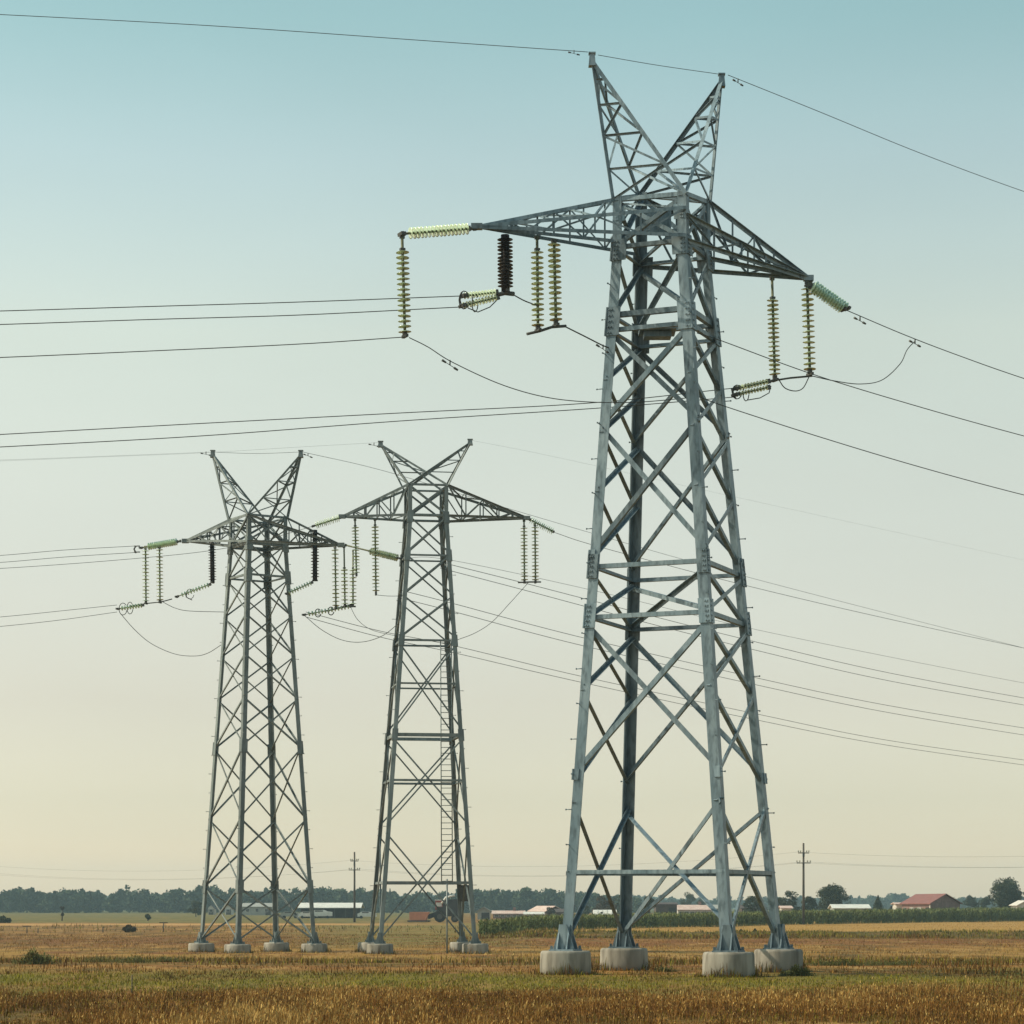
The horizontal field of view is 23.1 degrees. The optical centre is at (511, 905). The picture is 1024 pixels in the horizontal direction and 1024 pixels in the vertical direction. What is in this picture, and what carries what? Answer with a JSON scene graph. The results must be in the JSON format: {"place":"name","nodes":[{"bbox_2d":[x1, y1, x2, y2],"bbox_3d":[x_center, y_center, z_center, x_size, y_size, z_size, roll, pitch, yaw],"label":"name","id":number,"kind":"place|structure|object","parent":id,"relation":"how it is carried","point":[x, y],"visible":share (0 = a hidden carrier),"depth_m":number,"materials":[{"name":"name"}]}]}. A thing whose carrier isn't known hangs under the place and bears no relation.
{"place":"outdoors","nodes":[
{"label":"outdoors","id":0,"kind":"place"},
{"bbox_2d":[285,581,313,594],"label":"insulator string","id":1,"kind":"object","parent":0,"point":[302,586],"visible":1,"depth_m":150.90,"materials":[{"name":"glass"}]},
{"bbox_2d":[186,945,810,977],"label":"concrete footings","id":2,"kind":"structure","parent":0,"point":[757,970],"depth_m":83.25,"materials":[{"name":"grey concrete"}]},
{"bbox_2d":[0,909,1023,1023],"bbox_3d":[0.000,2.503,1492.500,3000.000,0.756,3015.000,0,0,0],"label":"ground","id":3,"kind":"structure","parent":0,"point":[121,920],"depth_m":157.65,"materials":[{"name":"plant"}]},
{"bbox_2d":[11,946,61,964],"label":"weed bush","id":4,"kind":"object","parent":3,"relation":"on","point":[32,957],"visible":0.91,"depth_m":95.77,"materials":[{"name":"green plant"}]},
{"bbox_2d":[69,955,117,962],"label":"weed clump","id":5,"kind":"object","parent":3,"relation":"on","point":[97,958],"visible":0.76,"depth_m":101.84,"materials":[{"name":"green plant"}]},
{"bbox_2d":[109,955,155,962],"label":"weed bush","id":6,"kind":"object","parent":3,"relation":"on","point":[136,960],"visible":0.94,"depth_m":99.92,"materials":[{"name":"green plant"}]},
{"bbox_2d":[142,956,190,961],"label":"weed clump","id":7,"kind":"object","parent":3,"relation":"on","point":[169,959],"visible":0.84,"depth_m":103.78,"materials":[{"name":"green plant"}]},
{"bbox_2d":[187,901,201,916],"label":"leafy tree","id":8,"kind":"object","parent":3,"relation":"on","point":[196,906],"visible":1,"depth_m":639.38,"materials":[{"name":"green plant"}]},
{"bbox_2d":[242,903,272,914],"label":"pale hall","id":9,"kind":"structure","parent":3,"relation":"on","point":[257,909],"depth_m":760.00,"materials":[{"name":"white metal"}]},
{"bbox_2d":[182,450,344,952],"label":"lattice pylon","id":10,"kind":"object","parent":3,"relation":"on","point":[277,944],"visible":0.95,"depth_m":151.30,"materials":[{"name":"metal"}]},
{"bbox_2d":[139,538,180,549],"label":"insulator string","id":11,"kind":"object","parent":10,"relation":"hanging from","point":[164,543],"visible":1,"depth_m":153.62,"materials":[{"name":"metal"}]},
{"bbox_2d":[142,546,149,604],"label":"insulator string","id":12,"kind":"object","parent":11,"relation":"hanging from","point":[145,579],"visible":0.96,"depth_m":154.01,"materials":[{"name":"glass"}]},
{"bbox_2d":[156,546,163,603],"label":"insulator string","id":13,"kind":"object","parent":11,"relation":"hanging from","point":[159,549],"visible":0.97,"depth_m":153.73,"materials":[{"name":"glass"}]},
{"bbox_2d":[208,542,215,583],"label":"insulator string","id":14,"kind":"object","parent":10,"relation":"hanging from","point":[212,571],"visible":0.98,"depth_m":152.61,"materials":[{"name":"brown ceramic"}]},
{"bbox_2d":[175,583,211,597],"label":"insulator string","id":15,"kind":"object","parent":14,"relation":"hanging from","point":[196,589],"visible":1,"depth_m":153.04,"materials":[{"name":"glass"}]},
{"bbox_2d":[311,530,318,580],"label":"insulator string","id":16,"kind":"object","parent":10,"relation":"hanging from","point":[314,561],"visible":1,"depth_m":150.54,"materials":[{"name":"brown ceramic"}]},
{"bbox_2d":[331,546,339,609],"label":"insulator string","id":17,"kind":"object","parent":10,"relation":"hanging from","point":[335,573],"visible":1,"depth_m":150.20,"materials":[{"name":"glass"}]},
{"bbox_2d":[341,546,347,606],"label":"insulator string","id":18,"kind":"object","parent":10,"relation":"hanging from","point":[344,569],"visible":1,"depth_m":150.02,"materials":[{"name":"glass"}]},
{"bbox_2d":[302,604,351,615],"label":"insulator string","id":19,"kind":"object","parent":18,"relation":"hanging from","point":[322,611],"visible":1,"depth_m":150.38,"materials":[{"name":"glass"}]},
{"bbox_2d":[344,544,400,560],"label":"insulator string","id":20,"kind":"object","parent":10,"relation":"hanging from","point":[389,555],"visible":1,"depth_m":149.23,"materials":[{"name":"glass"}]},
{"bbox_2d":[304,452,1018,646],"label":"earth wire","id":21,"kind":"object","parent":10,"relation":"attached to","point":[655,551],"visible":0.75,"depth_m":179.71,"materials":[{"name":"metal"}]},
{"bbox_2d":[0,922,529,932],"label":"field edge weeds","id":22,"kind":"object","parent":3,"relation":"on","point":[102,926],"visible":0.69,"depth_m":296.29,"materials":[{"name":"green plant"}]},
{"bbox_2d":[309,910,331,918],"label":"parked car","id":23,"kind":"object","parent":3,"relation":"on","point":[327,914],"visible":0.73,"depth_m":557.15,"materials":[{"name":"white paint"}]},
{"bbox_2d":[0,883,643,912],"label":"distant wood","id":24,"kind":"object","parent":3,"relation":"on","point":[20,899],"visible":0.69,"depth_m":1005.02,"materials":[{"name":"green plant"}]},
{"bbox_2d":[298,903,364,917],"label":"open shed","id":25,"kind":"structure","parent":3,"relation":"on","point":[341,910],"depth_m":579.89,"materials":[{"name":"white metal"}]},
{"bbox_2d":[349,852,359,921],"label":"utility pole","id":26,"kind":"object","parent":3,"relation":"on","point":[354,905],"visible":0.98,"depth_m":429.85,"materials":[{"name":"wood"}]},
{"bbox_2d":[386,889,393,912],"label":"leafy tree","id":27,"kind":"object","parent":3,"relation":"on","point":[390,906],"visible":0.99,"depth_m":979.48,"materials":[{"name":"green plant"}]},
{"bbox_2d":[407,894,457,921],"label":"combine harvester","id":28,"kind":"object","parent":3,"relation":"on","point":[437,916],"visible":0.76,"depth_m":423.45,"materials":[{"name":"orange paint"}]},
{"bbox_2d":[339,439,529,953],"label":"lattice pylon","id":29,"kind":"object","parent":3,"relation":"on","point":[465,892],"visible":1,"depth_m":148.01,"materials":[{"name":"metal"}]},
{"bbox_2d":[312,514,341,527],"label":"insulator string","id":30,"kind":"object","parent":29,"relation":"hanging from","point":[327,521],"visible":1,"depth_m":148.03,"materials":[{"name":"glass"}]},
{"bbox_2d":[0,526,311,568],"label":"conductor","id":31,"kind":"object","parent":30,"relation":"attached to","point":[157,556],"visible":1,"depth_m":146.59,"materials":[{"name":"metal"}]},
{"bbox_2d":[349,550,356,606],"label":"insulator string","id":32,"kind":"object","parent":29,"relation":"hanging from","point":[352,588],"visible":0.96,"depth_m":149.85,"materials":[{"name":"glass"}]},
{"bbox_2d":[352,519,359,576],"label":"insulator string","id":33,"kind":"object","parent":29,"relation":"hanging from","point":[355,549],"visible":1,"depth_m":148.30,"materials":[{"name":"glass"}]},
{"bbox_2d":[371,519,379,595],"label":"insulator string","id":34,"kind":"object","parent":29,"relation":"hanging from","point":[375,526],"visible":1,"depth_m":148.49,"materials":[{"name":"glass"}]},
{"bbox_2d":[520,520,527,583],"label":"insulator string","id":35,"kind":"object","parent":29,"relation":"hanging from","point":[524,551],"visible":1,"depth_m":149.87,"materials":[{"name":"glass"}]},
{"bbox_2d":[442,562,1021,697],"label":"conductor","id":36,"kind":"object","parent":35,"relation":"hanging from","point":[738,637],"visible":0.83,"depth_m":177.22,"materials":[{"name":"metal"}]},
{"bbox_2d":[529,517,554,533],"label":"insulator string","id":37,"kind":"object","parent":29,"relation":"hanging from","point":[545,527],"visible":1,"depth_m":149.98,"materials":[{"name":"glass"}]},
{"bbox_2d":[554,532,1022,647],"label":"conductor","id":38,"kind":"object","parent":37,"relation":"attached to","point":[803,599],"visible":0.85,"depth_m":173.73,"materials":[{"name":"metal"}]},
{"bbox_2d":[307,612,1021,759],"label":"conductor","id":39,"kind":"object","parent":29,"relation":"attached to","point":[654,692],"visible":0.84,"depth_m":179.89,"materials":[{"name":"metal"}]},
{"bbox_2d":[307,617,1021,764],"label":"conductor","id":40,"kind":"object","parent":29,"relation":"attached to","point":[646,696],"visible":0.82,"depth_m":176.25,"materials":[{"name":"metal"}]},
{"bbox_2d":[400,557,1021,682],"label":"conductor","id":41,"kind":"object","parent":29,"relation":"attached to","point":[716,620],"visible":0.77,"depth_m":179.10,"materials":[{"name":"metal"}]},
{"bbox_2d":[401,590,1021,727],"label":"conductor","id":42,"kind":"object","parent":29,"relation":"attached to","point":[702,665],"visible":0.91,"depth_m":176.22,"materials":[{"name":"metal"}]},
{"bbox_2d":[401,598,1021,734],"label":"conductor","id":43,"kind":"object","parent":29,"relation":"attached to","point":[719,676],"visible":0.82,"depth_m":176.51,"materials":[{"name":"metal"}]},
{"bbox_2d":[441,568,1021,704],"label":"conductor","id":44,"kind":"object","parent":29,"relation":"attached to","point":[732,644],"visible":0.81,"depth_m":177.11,"materials":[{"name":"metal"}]},
{"bbox_2d":[476,907,491,919],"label":"grey shed","id":45,"kind":"structure","parent":3,"relation":"on","point":[483,913],"depth_m":520.00,"materials":[{"name":"grey metal"}]},
{"bbox_2d":[487,889,495,912],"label":"leafy tree","id":46,"kind":"object","parent":3,"relation":"on","point":[490,906],"visible":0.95,"depth_m":979.49,"materials":[{"name":"green plant"}]},
{"bbox_2d":[491,907,525,918],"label":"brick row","id":47,"kind":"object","parent":3,"relation":"on","point":[503,914],"visible":0.8,"depth_m":560.00,"materials":[{"name":"tile"}]},
{"bbox_2d":[527,906,560,915],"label":"gabled house","id":48,"kind":"structure","parent":3,"relation":"on","point":[539,909],"depth_m":577.86,"materials":[{"name":"metal"}]},
{"bbox_2d":[591,896,616,912],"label":"leafy tree","id":49,"kind":"object","parent":3,"relation":"on","point":[603,903],"visible":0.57,"depth_m":559.38,"materials":[{"name":"green plant"}]},
{"bbox_2d":[471,52,813,976],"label":"lattice pylon","id":50,"kind":"object","parent":3,"relation":"on","point":[729,954],"visible":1,"depth_m":81.78,"materials":[{"name":"metal"}]},
{"bbox_2d":[0,14,585,51],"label":"earth wire","id":51,"kind":"object","parent":50,"relation":"attached to","point":[292,31],"visible":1,"depth_m":79.98,"materials":[{"name":"metal"}]},
{"bbox_2d":[397,223,476,238],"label":"insulator string","id":52,"kind":"object","parent":50,"relation":"hanging from","point":[437,230],"visible":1,"depth_m":79.06,"materials":[{"name":"glass"}]},
{"bbox_2d":[396,235,410,338],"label":"insulator string","id":53,"kind":"object","parent":52,"relation":"hanging from","point":[402,251],"visible":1,"depth_m":78.55,"materials":[{"name":"glass"}]},
{"bbox_2d":[0,337,403,357],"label":"conductor","id":54,"kind":"object","parent":53,"relation":"hanging from","point":[201,348],"visible":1,"depth_m":77.66,"materials":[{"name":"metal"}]},
{"bbox_2d":[461,289,498,298],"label":"insulator string","id":55,"kind":"object","parent":50,"relation":"hanging from","point":[482,293],"visible":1,"depth_m":79.70,"materials":[{"name":"glass"}]},
{"bbox_2d":[458,295,499,308],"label":"insulator string","id":56,"kind":"object","parent":55,"relation":"hanging from","point":[484,300],"visible":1,"depth_m":79.70,"materials":[{"name":"glass"}]},
{"bbox_2d":[0,307,459,324],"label":"conductor","id":57,"kind":"object","parent":56,"relation":"attached to","point":[224,317],"visible":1,"depth_m":78.29,"materials":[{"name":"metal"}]},
{"bbox_2d":[459,290,496,311],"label":"yoke link","id":58,"kind":"object","parent":56,"relation":"attached to","point":[460,295],"visible":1,"depth_m":79.57,"materials":[{"name":"metal"}]},
{"bbox_2d":[1,296,458,310],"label":"conductor","id":59,"kind":"object","parent":58,"relation":"attached to","point":[227,304],"visible":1,"depth_m":78.31,"materials":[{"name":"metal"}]},
{"bbox_2d":[497,234,512,291],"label":"insulator string","id":60,"kind":"object","parent":50,"relation":"hanging from","point":[504,268],"visible":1,"depth_m":79.97,"materials":[{"name":"brown ceramic"}]},
{"bbox_2d":[531,235,543,330],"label":"insulator string","id":61,"kind":"object","parent":50,"relation":"hanging from","point":[537,283],"visible":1,"depth_m":80.53,"materials":[{"name":"glass"}]},
{"bbox_2d":[409,337,685,402],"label":"jumper cable","id":62,"kind":"object","parent":50,"relation":"hanging from","point":[539,395],"visible":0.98,"depth_m":80.22,"materials":[{"name":"metal"}]},
{"bbox_2d":[548,238,561,325],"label":"insulator string","id":63,"kind":"object","parent":50,"relation":"hanging from","point":[554,244],"visible":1,"depth_m":80.80,"materials":[{"name":"glass"}]},
{"bbox_2d":[526,325,566,334],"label":"yoke link","id":64,"kind":"object","parent":63,"relation":"attached to","point":[545,329],"visible":1,"depth_m":80.67,"materials":[{"name":"metal"}]},
{"bbox_2d":[731,379,770,390],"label":"insulator string","id":65,"kind":"object","parent":50,"relation":"hanging from","point":[754,384],"visible":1,"depth_m":83.94,"materials":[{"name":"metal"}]},
{"bbox_2d":[0,388,731,434],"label":"conductor","id":66,"kind":"object","parent":65,"relation":"attached to","point":[334,416],"visible":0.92,"depth_m":81.65,"materials":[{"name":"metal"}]},
{"bbox_2d":[731,385,770,396],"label":"insulator string","id":67,"kind":"object","parent":50,"relation":"hanging from","point":[754,390],"visible":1,"depth_m":83.94,"materials":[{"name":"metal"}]},
{"bbox_2d":[1,397,732,446],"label":"conductor","id":68,"kind":"object","parent":67,"relation":"attached to","point":[337,425],"visible":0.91,"depth_m":81.68,"materials":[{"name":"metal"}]},
{"bbox_2d":[767,276,780,381],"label":"insulator string","id":69,"kind":"object","parent":50,"relation":"hanging from","point":[773,332],"visible":1,"depth_m":84.27,"materials":[{"name":"glass"}]},
{"bbox_2d":[801,280,815,375],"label":"insulator string","id":70,"kind":"object","parent":50,"relation":"hanging from","point":[808,326],"visible":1,"depth_m":84.86,"materials":[{"name":"glass"}]},
{"bbox_2d":[697,333,1023,435],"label":"conductor","id":71,"kind":"object","parent":70,"relation":"hanging from","point":[857,388],"visible":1,"depth_m":86.62,"materials":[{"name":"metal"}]},
{"bbox_2d":[812,342,913,383],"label":"jumper cable","id":72,"kind":"object","parent":70,"relation":"hanging from","point":[868,383],"visible":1,"depth_m":87.08,"materials":[{"name":"metal"}]},
{"bbox_2d":[809,281,850,309],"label":"insulator string","id":73,"kind":"object","parent":50,"relation":"hanging from","point":[839,298],"visible":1,"depth_m":85.21,"materials":[{"name":"glass"}]},
{"bbox_2d":[846,310,1023,378],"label":"conductor","id":74,"kind":"object","parent":73,"relation":"attached to","point":[931,345],"visible":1,"depth_m":88.57,"materials":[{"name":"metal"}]},
{"bbox_2d":[699,396,1023,494],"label":"conductor","id":75,"kind":"object","parent":50,"relation":"attached to","point":[857,448],"visible":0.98,"depth_m":86.42,"materials":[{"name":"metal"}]},
{"bbox_2d":[728,75,1023,191],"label":"earth wire","id":76,"kind":"object","parent":50,"relation":"attached to","point":[872,133],"visible":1,"depth_m":88.29,"materials":[{"name":"metal"}]},
{"bbox_2d":[647,965,679,971],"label":"weed clump","id":77,"kind":"object","parent":3,"relation":"on","point":[666,969],"visible":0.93,"depth_m":83.90,"materials":[{"name":"green plant"}]},
{"bbox_2d":[654,902,677,913],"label":"hay shed","id":78,"kind":"structure","parent":3,"relation":"on","point":[667,907],"depth_m":560.00,"materials":[{"name":"grey metal"}]},
{"bbox_2d":[679,892,695,904],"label":"leafy tree","id":79,"kind":"object","parent":3,"relation":"on","point":[690,897],"visible":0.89,"depth_m":848.91,"materials":[{"name":"green plant"}]},
{"bbox_2d":[677,902,711,913],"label":"long house","id":80,"kind":"structure","parent":3,"relation":"on","point":[700,908],"depth_m":580.81,"materials":[{"name":"metal"}]},
{"bbox_2d":[476,906,1023,935],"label":"maize crop","id":81,"kind":"object","parent":3,"relation":"on","point":[757,918],"visible":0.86,"depth_m":371.58,"materials":[{"name":"green plant"}]},
{"bbox_2d":[742,896,767,911],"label":"leafy tree","id":82,"kind":"object","parent":3,"relation":"on","point":[754,907],"visible":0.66,"depth_m":500.06,"materials":[{"name":"green plant"}]},
{"bbox_2d":[547,922,1023,931],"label":"stubble","id":83,"kind":"object","parent":3,"relation":"on","point":[861,926],"visible":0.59,"depth_m":322.34,"materials":[{"name":"plant"}]},
{"bbox_2d":[779,891,801,910],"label":"leafy tree","id":84,"kind":"object","parent":3,"relation":"on","point":[792,902],"visible":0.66,"depth_m":540.04,"materials":[{"name":"green plant"}]},
{"bbox_2d":[779,964,815,975],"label":"weed clump","id":85,"kind":"object","parent":3,"relation":"on","point":[795,971],"visible":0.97,"depth_m":79.28,"materials":[{"name":"green plant"}]},
{"bbox_2d":[796,843,810,924],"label":"utility pole","id":86,"kind":"object","parent":3,"relation":"on","point":[803,890],"visible":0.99,"depth_m":375.87,"materials":[{"name":"wood"}]},
{"bbox_2d":[801,896,818,910],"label":"leafy tree","id":87,"kind":"object","parent":3,"relation":"on","point":[811,903],"visible":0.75,"depth_m":534.03,"materials":[{"name":"green plant"}]},
{"bbox_2d":[611,893,1023,909],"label":"trees","id":88,"kind":"object","parent":3,"relation":"on","point":[887,900],"visible":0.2,"depth_m":1772.83,"materials":[{"name":"green plant"}]},
{"bbox_2d":[816,883,850,910],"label":"leafy tree","id":89,"kind":"object","parent":3,"relation":"on","point":[832,894],"visible":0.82,"depth_m":518.56,"materials":[{"name":"green plant"}]},
{"bbox_2d":[805,958,880,966],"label":"weed clump","id":90,"kind":"object","parent":3,"relation":"on","point":[839,963],"visible":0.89,"depth_m":91.79,"materials":[{"name":"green plant"}]},
{"bbox_2d":[828,904,871,910],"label":"long shed","id":91,"kind":"structure","parent":3,"relation":"on","point":[849,906],"depth_m":501.20,"materials":[{"name":"white metal"}]},
{"bbox_2d":[872,895,883,909],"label":"leafy tree","id":92,"kind":"object","parent":3,"relation":"on","point":[878,904],"visible":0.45,"depth_m":529.59,"materials":[{"name":"green plant"}]},
{"bbox_2d":[862,959,944,965],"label":"weed clump","id":93,"kind":"object","parent":3,"relation":"on","point":[895,963],"visible":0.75,"depth_m":93.86,"materials":[{"name":"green plant"}]},
{"bbox_2d":[899,894,962,920],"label":"farm barn","id":94,"kind":"structure","parent":3,"relation":"on","point":[917,901],"depth_m":478.04,"materials":[{"name":"red metal"}]},
{"bbox_2d":[962,895,978,907],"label":"leafy tree","id":95,"kind":"object","parent":3,"relation":"on","point":[970,901],"visible":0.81,"depth_m":699.70,"materials":[{"name":"green plant"}]},
{"bbox_2d":[978,896,990,907],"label":"leafy tree","id":96,"kind":"object","parent":3,"relation":"on","point":[984,902],"visible":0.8,"depth_m":689.30,"materials":[{"name":"green plant"}]},
{"bbox_2d":[988,877,1023,907],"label":"leafy tree","id":97,"kind":"object","parent":3,"relation":"on","point":[1007,893],"visible":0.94,"depth_m":558.20,"materials":[{"name":"green plant"}]},
{"bbox_2d":[0,974,1023,1023],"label":"dry grass","id":98,"kind":"structure","parent":0,"point":[322,1005],"depth_m":51.38,"materials":[{"name":"brown plant"}]},
{"bbox_2d":[0,964,1023,1001],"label":"green grass","id":99,"kind":"structure","parent":0,"point":[264,981],"depth_m":74.40,"materials":[{"name":"green plant"}]},
{"bbox_2d":[0,0,1023,899],"label":"sky","id":100,"kind":"structure","parent":0,"point":[144,163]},
{"bbox_2d":[531,523,538,583],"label":"insulator string","id":101,"kind":"object","parent":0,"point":[535,551],"visible":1,"depth_m":149.97,"materials":[{"name":"glass"}]},
{"bbox_2d":[478,927,1023,938],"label":"bank grass","id":102,"kind":"structure","parent":0,"point":[799,932],"depth_m":231.51,"materials":[{"name":"plant"}]},
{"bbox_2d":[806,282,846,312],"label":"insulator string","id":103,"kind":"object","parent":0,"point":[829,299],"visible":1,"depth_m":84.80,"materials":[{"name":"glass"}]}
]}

